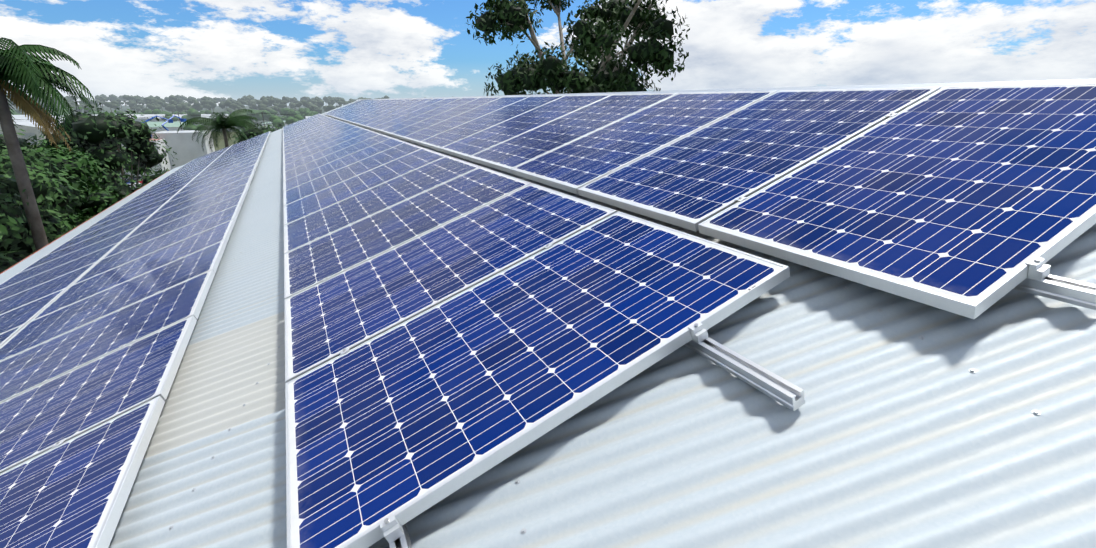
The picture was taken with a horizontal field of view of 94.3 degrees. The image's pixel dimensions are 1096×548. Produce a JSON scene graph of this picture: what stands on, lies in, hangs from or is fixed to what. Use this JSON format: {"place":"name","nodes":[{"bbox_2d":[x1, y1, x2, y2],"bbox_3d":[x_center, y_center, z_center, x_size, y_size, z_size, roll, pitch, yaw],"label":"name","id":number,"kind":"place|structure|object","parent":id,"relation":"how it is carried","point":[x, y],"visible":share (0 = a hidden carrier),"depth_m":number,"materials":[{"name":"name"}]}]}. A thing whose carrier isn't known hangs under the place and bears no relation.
{"place":"outdoors","nodes":[
{"label":"outdoors","id":0,"kind":"place"},
{"bbox_2d":[0,175,31,272],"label":"bush","id":1,"kind":"object","parent":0,"point":[8,227],"visible":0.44,"depth_m":12.94,"materials":[{"name":"green plant"}]},
{"bbox_2d":[0,139,93,260],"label":"bush","id":2,"kind":"object","parent":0,"point":[52,196],"visible":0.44,"depth_m":15.78,"materials":[{"name":"green plant"}]},
{"bbox_2d":[2,140,126,231],"bbox_3d":[-20.342,-3.005,20.362,5.773,4.474,5.517,-9,20,-25],"label":"tree","id":3,"kind":"object","parent":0,"point":[77,165],"visible":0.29,"depth_m":20.41,"materials":[{"name":"green plant"}]},
{"bbox_2d":[0,124,140,200],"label":"tree","id":4,"kind":"object","parent":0,"point":[107,178],"visible":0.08,"depth_m":27.30,"materials":[{"name":"green plant"}]},
{"bbox_2d":[27,135,161,179],"bbox_3d":[-33.038,-8.024,36.896,7.824,5.206,6.668,-9,20,-25],"label":"bush","id":5,"kind":"object","parent":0,"point":[135,168],"depth_m":37.67,"materials":[{"name":"plant"}]},
{"bbox_2d":[27,132,237,151],"bbox_3d":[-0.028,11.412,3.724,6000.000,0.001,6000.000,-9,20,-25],"label":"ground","id":6,"kind":"structure","parent":0,"point":[221,144],"depth_m":185.59,"materials":[{"name":"green"}]},
{"bbox_2d":[0,122,55,144],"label":"cream shed","id":7,"kind":"object","parent":6,"relation":"on","point":[30,128],"visible":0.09,"depth_m":173.10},
{"bbox_2d":[12,118,64,122],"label":"building","id":8,"kind":"structure","parent":6,"relation":"on","point":[22,120],"depth_m":216.88,"materials":[{"name":"white"}]},
{"bbox_2d":[0,37,100,250],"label":"palm","id":9,"kind":"object","parent":6,"relation":"on","point":[20,67],"depth_m":12.60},
{"bbox_2d":[0,79,70,150],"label":"dead palm fronds","id":10,"kind":"object","parent":9,"relation":"attached to","point":[36,113],"visible":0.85,"depth_m":12.63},
{"bbox_2d":[91,137,146,188],"bbox_3d":[-25.566,-3.217,30.757,5.509,11.031,5.814,-9,20,-25],"label":"tree trunk","id":11,"kind":"object","parent":6,"relation":"on","point":[122,170],"visible":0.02,"depth_m":30.89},
{"bbox_2d":[28,102,177,199],"bbox_3d":[-25.720,-6.680,29.441,8.592,6.309,8.859,-9,20,-25],"label":"tree","id":12,"kind":"object","parent":11,"relation":"attached to","point":[132,135],"visible":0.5,"depth_m":28.32,"materials":[{"name":"green plant"}]},
{"bbox_2d":[12,114,231,130],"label":"long grey shed","id":13,"kind":"object","parent":6,"relation":"on","point":[138,119],"visible":0.06,"depth_m":262.56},
{"bbox_2d":[177,109,261,152],"bbox_3d":[-24.306,-6.452,39.176,5.531,11.923,5.293,-9,20,-25],"label":"palm","id":14,"kind":"object","parent":6,"relation":"on","point":[218,122],"depth_m":37.58,"materials":[{"name":"green plant"}]},
{"bbox_2d":[230,122,284,143],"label":"bush","id":15,"kind":"object","parent":6,"relation":"on","point":[248,133],"visible":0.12,"depth_m":45.29,"materials":[{"name":"green plant"}]},
{"bbox_2d":[500,0,655,93],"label":"tree trunk","id":16,"kind":"object","parent":6,"relation":"on","point":[534,42],"visible":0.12,"depth_m":23.62,"materials":[{"name":"brown plant"}]},
{"bbox_2d":[466,0,689,95],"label":"tree foliage","id":17,"kind":"object","parent":16,"relation":"attached to","point":[526,75],"visible":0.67,"depth_m":22.31,"materials":[{"name":"green plant"}]},
{"bbox_2d":[117,139,171,179],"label":"building","id":18,"kind":"structure","parent":0,"point":[165,166],"depth_m":89.51,"materials":[{"name":"white paint"}]},
{"bbox_2d":[10,107,318,123],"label":"distant trees","id":19,"kind":"object","parent":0,"point":[303,112],"visible":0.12,"depth_m":288.80,"materials":[{"name":"green plant"}]},
{"bbox_2d":[147,121,184,132],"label":"building roof","id":20,"kind":"structure","parent":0,"point":[174,126],"depth_m":198.33,"materials":[{"name":"metal"}]},
{"bbox_2d":[10,105,336,131],"bbox_3d":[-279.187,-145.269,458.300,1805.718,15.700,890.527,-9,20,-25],"label":"hill terrain","id":21,"kind":"structure","parent":0,"point":[216,109],"depth_m":487.90,"materials":[{"name":"green plant"}]},
{"bbox_2d":[6,95,353,114],"bbox_3d":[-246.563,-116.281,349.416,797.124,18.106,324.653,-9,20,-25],"label":"distant trees","id":22,"kind":"object","parent":21,"relation":"on","point":[262,103],"visible":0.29,"depth_m":403.48,"materials":[{"name":"green plant"}]},
{"bbox_2d":[152,130,214,168],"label":"building wall","id":23,"kind":"structure","parent":0,"point":[185,147],"depth_m":95.37,"materials":[{"name":"white paint"}]},
{"bbox_2d":[109,112,303,129],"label":"tree crowns","id":24,"kind":"object","parent":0,"point":[275,119],"visible":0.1,"depth_m":188.60,"materials":[{"name":"green plant"}]},
{"bbox_2d":[0,102,1095,547],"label":"roof sheet","id":25,"kind":"object","parent":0,"point":[912,424],"visible":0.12,"depth_m":1.30,"materials":[{"name":"silver metal"}]},
{"bbox_2d":[0,170,169,273],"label":"roof edge","id":26,"kind":"object","parent":25,"relation":"attached to","point":[73,229],"visible":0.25,"depth_m":11.75,"materials":[{"name":"grey metal"}]},
{"bbox_2d":[354,79,1095,101],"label":"roof ridge cap","id":27,"kind":"object","parent":25,"relation":"attached to","point":[1038,82],"visible":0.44,"depth_m":3.23,"materials":[{"name":"silver metal"}]},
{"bbox_2d":[389,274,1095,547],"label":"mounting rails","id":28,"kind":"object","parent":25,"relation":"on","point":[784,392],"visible":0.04,"depth_m":1.32,"materials":[{"name":"metal"}]},
{"bbox_2d":[0,324,25,346],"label":"solar panel","id":29,"kind":"object","parent":28,"relation":"on","point":[6,336],"visible":0.56,"depth_m":4.23,"materials":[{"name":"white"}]},
{"bbox_2d":[0,287,67,333],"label":"solar panel","id":30,"kind":"object","parent":28,"relation":"on","point":[18,316],"visible":0.62,"depth_m":4.80,"materials":[{"name":"blue"}]},
{"bbox_2d":[0,261,97,314],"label":"solar panel","id":31,"kind":"object","parent":28,"relation":"on","point":[25,297],"visible":0.69,"depth_m":5.56,"materials":[{"name":"blue"}]},
{"bbox_2d":[0,242,119,300],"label":"solar panel","id":32,"kind":"object","parent":28,"relation":"on","point":[48,275],"visible":0.7,"depth_m":6.34,"materials":[{"name":"blue"}]},
{"bbox_2d":[0,226,138,288],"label":"solar panel","id":33,"kind":"object","parent":28,"relation":"on","point":[61,260],"visible":0.74,"depth_m":7.13,"materials":[{"name":"blue"}]},
{"bbox_2d":[0,396,164,547],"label":"solar panel","id":34,"kind":"object","parent":28,"relation":"on","point":[74,492],"visible":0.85,"depth_m":1.85,"materials":[{"name":"blue"}]},
{"bbox_2d":[17,214,152,273],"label":"solar panel","id":35,"kind":"object","parent":28,"relation":"on","point":[86,243],"visible":0.75,"depth_m":7.97,"materials":[{"name":"blue"}]},
{"bbox_2d":[0,316,196,473],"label":"solar panel","id":36,"kind":"object","parent":28,"relation":"on","point":[41,418],"visible":0.89,"depth_m":2.55,"materials":[{"name":"blue"}]},
{"bbox_2d":[45,204,163,255],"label":"solar panel","id":37,"kind":"object","parent":28,"relation":"on","point":[107,228],"visible":0.71,"depth_m":8.83,"materials":[{"name":"blue"}]},
{"bbox_2d":[0,270,214,402],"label":"solar panel","id":38,"kind":"object","parent":28,"relation":"on","point":[37,365],"visible":0.85,"depth_m":3.35,"materials":[{"name":"blue"}]},
{"bbox_2d":[0,240,226,360],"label":"solar panel","id":39,"kind":"object","parent":28,"relation":"on","point":[48,327],"visible":0.87,"depth_m":4.15,"materials":[{"name":"blue"}]},
{"bbox_2d":[66,196,172,241],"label":"solar panel","id":40,"kind":"object","parent":28,"relation":"on","point":[122,217],"visible":0.71,"depth_m":9.70,"materials":[{"name":"blue"}]},
{"bbox_2d":[29,219,234,321],"bbox_3d":[-4.009,-0.085,5.062,1.650,0.041,0.990,-28,28,-17],"label":"solar panel","id":41,"kind":"object","parent":28,"relation":"on","point":[91,286],"visible":0.85,"depth_m":5.00,"materials":[{"name":"blue"}]},
{"bbox_2d":[87,188,182,228],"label":"solar panel","id":42,"kind":"object","parent":28,"relation":"on","point":[121,213],"visible":0.73,"depth_m":10.56,"materials":[{"name":"blue"}]},
{"bbox_2d":[102,182,188,218],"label":"solar panel","id":43,"kind":"object","parent":28,"relation":"on","point":[147,199],"visible":0.65,"depth_m":11.42,"materials":[{"name":"blue"}]},
{"bbox_2d":[114,177,194,210],"bbox_3d":[-9.452,-1.948,12.295,1.650,0.040,0.990,-28,28,-17],"label":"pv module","id":44,"kind":"object","parent":28,"relation":"on","point":[157,192],"visible":0.67,"depth_m":12.28,"materials":[{"name":"blue"}]},
{"bbox_2d":[71,204,240,285],"bbox_3d":[-4.457,-0.376,5.919,1.650,0.041,0.990,-28,28,-17],"label":"solar panel","id":45,"kind":"object","parent":28,"relation":"on","point":[155,244],"visible":0.88,"depth_m":5.87,"materials":[{"name":"blue"}]},
{"bbox_2d":[127,172,200,202],"bbox_3d":[-9.900,-2.239,13.152,1.650,0.040,0.990,-28,28,-17],"label":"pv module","id":46,"kind":"object","parent":28,"relation":"on","point":[164,187],"visible":0.69,"depth_m":13.14,"materials":[{"name":"blue"}]},
{"bbox_2d":[138,168,205,195],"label":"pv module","id":47,"kind":"object","parent":28,"relation":"on","point":[172,181],"visible":0.67,"depth_m":14.00,"materials":[{"name":"blue"}]},
{"bbox_2d":[101,192,245,259],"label":"solar panel","id":48,"kind":"object","parent":28,"relation":"on","point":[158,231],"visible":0.88,"depth_m":6.74,"materials":[{"name":"blue"}]},
{"bbox_2d":[145,164,209,190],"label":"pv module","id":49,"kind":"object","parent":28,"relation":"on","point":[177,177],"visible":0.65,"depth_m":14.87,"materials":[{"name":"blue"}]},
{"bbox_2d":[153,161,213,185],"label":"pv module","id":50,"kind":"object","parent":28,"relation":"on","point":[184,173],"visible":0.6,"depth_m":15.74,"materials":[{"name":"blue"}]},
{"bbox_2d":[124,183,249,239],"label":"solar panel","id":51,"kind":"object","parent":28,"relation":"on","point":[155,223],"visible":0.83,"depth_m":7.60,"materials":[{"name":"blue"}]},
{"bbox_2d":[161,158,216,180],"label":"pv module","id":52,"kind":"object","parent":28,"relation":"on","point":[189,169],"visible":0.62,"depth_m":16.58,"materials":[{"name":"blue"}]},
{"bbox_2d":[167,156,218,176],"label":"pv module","id":53,"kind":"object","parent":28,"relation":"on","point":[192,166],"visible":0.6,"depth_m":17.43,"materials":[{"name":"blue"}]},
{"bbox_2d":[141,175,252,224],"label":"solar panel","id":54,"kind":"object","parent":28,"relation":"on","point":[197,199],"visible":0.81,"depth_m":8.46,"materials":[{"name":"blue"}]},
{"bbox_2d":[155,169,254,212],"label":"solar panel","id":55,"kind":"object","parent":28,"relation":"on","point":[206,190],"visible":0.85,"depth_m":9.32,"materials":[{"name":"blue"}]},
{"bbox_2d":[166,164,257,202],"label":"solar panel","id":56,"kind":"object","parent":28,"relation":"on","point":[213,182],"visible":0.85,"depth_m":10.19,"materials":[{"name":"blue"}]},
{"bbox_2d":[177,159,258,193],"bbox_3d":[-7.146,-2.120,11.062,1.650,0.041,0.990,-28,28,-17],"label":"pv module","id":57,"kind":"object","parent":28,"relation":"on","point":[219,175],"visible":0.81,"depth_m":11.04,"materials":[{"name":"blue glass"}]},
{"bbox_2d":[185,155,260,186],"bbox_3d":[-7.594,-2.411,11.919,1.650,0.041,0.990,-28,28,-17],"label":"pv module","id":58,"kind":"object","parent":28,"relation":"on","point":[223,170],"visible":0.77,"depth_m":11.90,"materials":[{"name":"blue"}]},
{"bbox_2d":[192,152,261,180],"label":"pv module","id":59,"kind":"object","parent":28,"relation":"on","point":[227,166],"visible":0.75,"depth_m":12.76,"materials":[{"name":"blue"}]},
{"bbox_2d":[197,149,262,175],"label":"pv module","id":60,"kind":"object","parent":28,"relation":"on","point":[229,162],"visible":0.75,"depth_m":13.62,"materials":[{"name":"blue"}]},
{"bbox_2d":[203,146,264,170],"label":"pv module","id":61,"kind":"object","parent":28,"relation":"on","point":[236,157],"visible":0.73,"depth_m":14.48,"materials":[{"name":"blue"}]},
{"bbox_2d":[208,144,264,166],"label":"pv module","id":62,"kind":"object","parent":28,"relation":"on","point":[217,162],"visible":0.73,"depth_m":15.35,"materials":[{"name":"blue"}]},
{"bbox_2d":[211,142,265,163],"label":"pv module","id":63,"kind":"object","parent":28,"relation":"on","point":[239,152],"visible":0.71,"depth_m":16.20,"materials":[{"name":"blue"}]},
{"bbox_2d":[216,140,266,159],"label":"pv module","id":64,"kind":"object","parent":28,"relation":"on","point":[242,149],"visible":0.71,"depth_m":17.08,"materials":[{"name":"blue"}]},
{"bbox_2d":[218,138,267,157],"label":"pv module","id":65,"kind":"object","parent":28,"relation":"on","point":[243,147],"visible":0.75,"depth_m":17.93,"materials":[{"name":"blue"}]},
{"bbox_2d":[283,117,330,135],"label":"solar panel","id":66,"kind":"object","parent":28,"relation":"on","point":[306,126],"visible":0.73,"depth_m":17.28,"materials":[{"name":"blue"}]},
{"bbox_2d":[283,118,333,137],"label":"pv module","id":67,"kind":"object","parent":28,"relation":"on","point":[308,127],"visible":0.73,"depth_m":16.42,"materials":[{"name":"blue"}]},
{"bbox_2d":[283,119,336,139],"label":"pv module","id":68,"kind":"object","parent":28,"relation":"on","point":[302,131],"visible":0.69,"depth_m":15.55,"materials":[{"name":"blue"}]},
{"bbox_2d":[283,120,339,141],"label":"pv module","id":69,"kind":"object","parent":28,"relation":"on","point":[308,131],"visible":0.71,"depth_m":14.69,"materials":[{"name":"blue"}]},
{"bbox_2d":[283,121,342,144],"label":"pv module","id":70,"kind":"object","parent":28,"relation":"on","point":[311,132],"visible":0.73,"depth_m":13.83,"materials":[{"name":"blue"}]},
{"bbox_2d":[283,122,346,147],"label":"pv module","id":71,"kind":"object","parent":28,"relation":"on","point":[313,134],"visible":0.73,"depth_m":12.97,"materials":[{"name":"blue"}]},
{"bbox_2d":[283,123,351,150],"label":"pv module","id":72,"kind":"object","parent":28,"relation":"on","point":[315,137],"visible":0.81,"depth_m":12.11,"materials":[{"name":"blue"}]},
{"bbox_2d":[283,125,357,154],"bbox_3d":[-5.054,-2.977,11.276,1.650,0.040,0.990,-28,28,-17],"label":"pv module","id":73,"kind":"object","parent":28,"relation":"on","point":[318,139],"visible":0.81,"depth_m":11.25,"materials":[{"name":"blue glass"}]},
{"bbox_2d":[283,126,363,159],"bbox_3d":[-4.606,-2.686,10.419,1.650,0.040,0.990,-28,28,-17],"label":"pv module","id":74,"kind":"object","parent":28,"relation":"on","point":[320,143],"visible":0.83,"depth_m":10.39,"materials":[{"name":"blue glass"}]},
{"bbox_2d":[283,128,370,165],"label":"solar panel","id":75,"kind":"object","parent":28,"relation":"on","point":[323,146],"visible":0.81,"depth_m":9.53,"materials":[{"name":"blue"}]},
{"bbox_2d":[283,131,379,172],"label":"solar panel","id":76,"kind":"object","parent":28,"relation":"on","point":[325,152],"visible":0.81,"depth_m":8.67,"materials":[{"name":"blue"}]},
{"bbox_2d":[283,134,391,180],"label":"solar panel","id":77,"kind":"object","parent":28,"relation":"on","point":[329,158],"visible":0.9,"depth_m":7.80,"materials":[{"name":"blue"}]},
{"bbox_2d":[283,138,404,191],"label":"solar panel","id":78,"kind":"object","parent":28,"relation":"on","point":[327,168],"visible":0.88,"depth_m":6.94,"materials":[{"name":"blue"}]},
{"bbox_2d":[283,142,422,205],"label":"solar panel","id":79,"kind":"object","parent":28,"relation":"on","point":[294,194],"visible":0.88,"depth_m":6.08,"materials":[{"name":"blue"}]},
{"bbox_2d":[332,99,381,117],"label":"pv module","id":80,"kind":"object","parent":28,"relation":"on","point":[355,108],"visible":0.69,"depth_m":17.34,"materials":[{"name":"blue"}]},
{"bbox_2d":[335,99,386,118],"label":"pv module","id":81,"kind":"object","parent":28,"relation":"on","point":[336,117],"visible":0.71,"depth_m":16.50,"materials":[{"name":"blue"}]},
{"bbox_2d":[338,99,391,119],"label":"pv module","id":82,"kind":"object","parent":28,"relation":"on","point":[357,111],"visible":0.73,"depth_m":15.62,"materials":[{"name":"blue"}]},
{"bbox_2d":[283,148,447,224],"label":"solar panel","id":83,"kind":"object","parent":28,"relation":"on","point":[338,192],"visible":0.88,"depth_m":5.21,"materials":[{"name":"blue"}]},
{"bbox_2d":[341,99,397,120],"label":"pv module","id":84,"kind":"object","parent":28,"relation":"on","point":[363,111],"visible":0.73,"depth_m":14.76,"materials":[{"name":"blue"}]},
{"bbox_2d":[345,99,404,122],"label":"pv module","id":85,"kind":"object","parent":28,"relation":"on","point":[372,110],"visible":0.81,"depth_m":13.90,"materials":[{"name":"blue"}]},
{"bbox_2d":[348,99,412,123],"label":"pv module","id":86,"kind":"object","parent":28,"relation":"on","point":[378,111],"visible":0.75,"depth_m":13.05,"materials":[{"name":"blue"}]},
{"bbox_2d":[284,156,480,253],"bbox_3d":[-1.469,-0.650,4.418,1.650,0.040,0.990,-28,28,-17],"label":"solar panel","id":87,"kind":"object","parent":28,"relation":"on","point":[305,230],"visible":0.9,"depth_m":4.34,"materials":[{"name":"blue"}]},
{"bbox_2d":[353,98,423,125],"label":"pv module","id":88,"kind":"object","parent":28,"relation":"on","point":[384,112],"visible":0.79,"depth_m":12.18,"materials":[{"name":"blue"}]},
{"bbox_2d":[358,98,434,127],"bbox_3d":[-3.389,-3.616,11.353,1.650,0.040,0.990,-28,28,-17],"label":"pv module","id":89,"kind":"object","parent":28,"relation":"on","point":[372,120],"visible":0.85,"depth_m":11.33,"materials":[{"name":"blue glass"}]},
{"bbox_2d":[364,98,446,129],"bbox_3d":[-2.941,-3.326,10.496,1.650,0.040,0.990,-28,28,-17],"label":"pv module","id":90,"kind":"object","parent":28,"relation":"on","point":[399,114],"visible":0.83,"depth_m":10.46,"materials":[{"name":"blue glass"}]},
{"bbox_2d":[284,167,531,298],"bbox_3d":[-1.020,-0.360,3.561,1.650,0.040,0.990,-28,28,-17],"label":"solar panel","id":91,"kind":"object","parent":28,"relation":"on","point":[317,261],"visible":0.88,"depth_m":3.46,"materials":[{"name":"blue"}]},
{"bbox_2d":[372,98,460,132],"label":"solar panel","id":92,"kind":"object","parent":28,"relation":"on","point":[378,128],"visible":0.81,"depth_m":9.60,"materials":[{"name":"blue"}]},
{"bbox_2d":[380,97,479,135],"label":"solar panel","id":93,"kind":"object","parent":28,"relation":"on","point":[421,117],"visible":0.83,"depth_m":8.74,"materials":[{"name":"blue"}]},
{"bbox_2d":[390,97,500,139],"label":"solar panel","id":94,"kind":"object","parent":28,"relation":"on","point":[435,119],"visible":0.88,"depth_m":7.88,"materials":[{"name":"blue"}]},
{"bbox_2d":[284,183,616,382],"bbox_3d":[-0.572,-0.069,2.704,1.650,0.040,0.990,-28,28,-17],"label":"solar panel","id":95,"kind":"object","parent":28,"relation":"on","point":[333,316],"visible":0.88,"depth_m":2.58,"materials":[{"name":"blue"}]},
{"bbox_2d":[403,96,529,144],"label":"solar panel","id":96,"kind":"object","parent":28,"relation":"on","point":[417,137],"visible":0.85,"depth_m":7.01,"materials":[{"name":"blue"}]},
{"bbox_2d":[419,95,565,150],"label":"solar panel","id":97,"kind":"object","parent":28,"relation":"on","point":[437,142],"visible":0.92,"depth_m":6.15,"materials":[{"name":"blue"}]},
{"bbox_2d":[440,94,612,160],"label":"solar panel","id":98,"kind":"object","parent":28,"relation":"on","point":[466,148],"visible":0.9,"depth_m":5.28,"materials":[{"name":"blue"}]},
{"bbox_2d":[4,105,1050,543],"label":"panel clamps","id":99,"kind":"object","parent":28,"relation":"attached to","point":[392,529],"visible":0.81,"depth_m":1.32,"materials":[{"name":"silver metal"}]},
{"bbox_2d":[6,105,1040,523],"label":"clamp bolts","id":100,"kind":"object","parent":99,"relation":"attached to","point":[386,521],"visible":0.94,"depth_m":2.10,"materials":[{"name":"silver metal"}]},
{"bbox_2d":[285,211,789,547],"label":"solar panel","id":101,"kind":"object","parent":28,"relation":"on","point":[409,419],"visible":1,"depth_m":1.66,"materials":[{"name":"blue"}]},
{"bbox_2d":[469,93,677,173],"bbox_3d":[0.196,-1.290,4.496,1.650,0.040,0.990,-28,28,-17],"label":"solar panel","id":102,"kind":"object","parent":28,"relation":"on","point":[507,156],"visible":0.88,"depth_m":4.41,"materials":[{"name":"blue"}]},
{"bbox_2d":[511,90,776,194],"bbox_3d":[0.644,-0.999,3.639,1.650,0.040,0.990,-28,28,-17],"label":"solar panel","id":103,"kind":"object","parent":28,"relation":"on","point":[573,166],"visible":0.85,"depth_m":3.54,"materials":[{"name":"blue"}]},
{"bbox_2d":[577,87,940,231],"bbox_3d":[1.093,-0.709,2.781,1.650,0.040,0.990,-28,28,-17],"label":"solar panel","id":104,"kind":"object","parent":28,"relation":"on","point":[692,181],"visible":0.88,"depth_m":2.65,"materials":[{"name":"blue"}]},
{"bbox_2d":[698,83,1095,318],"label":"solar panel","id":105,"kind":"object","parent":28,"relation":"on","point":[968,201],"visible":0.95,"depth_m":1.77,"materials":[{"name":"blue"}]},
{"bbox_2d":[0,0,1095,105],"label":"sky","id":106,"kind":"structure","parent":0,"point":[235,49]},
{"bbox_3d":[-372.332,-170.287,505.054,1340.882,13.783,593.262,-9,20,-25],"label":"hill tree trunks","id":107,"kind":"structure","parent":0,"visible":0},
{"bbox_2d":[6,94,452,104],"bbox_3d":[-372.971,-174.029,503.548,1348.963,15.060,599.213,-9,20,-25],"label":"distant treeline","id":108,"kind":"object","parent":107,"relation":"attached to","point":[137,98],"visible":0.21,"depth_m":566.80,"materials":[{"name":"green plant"}]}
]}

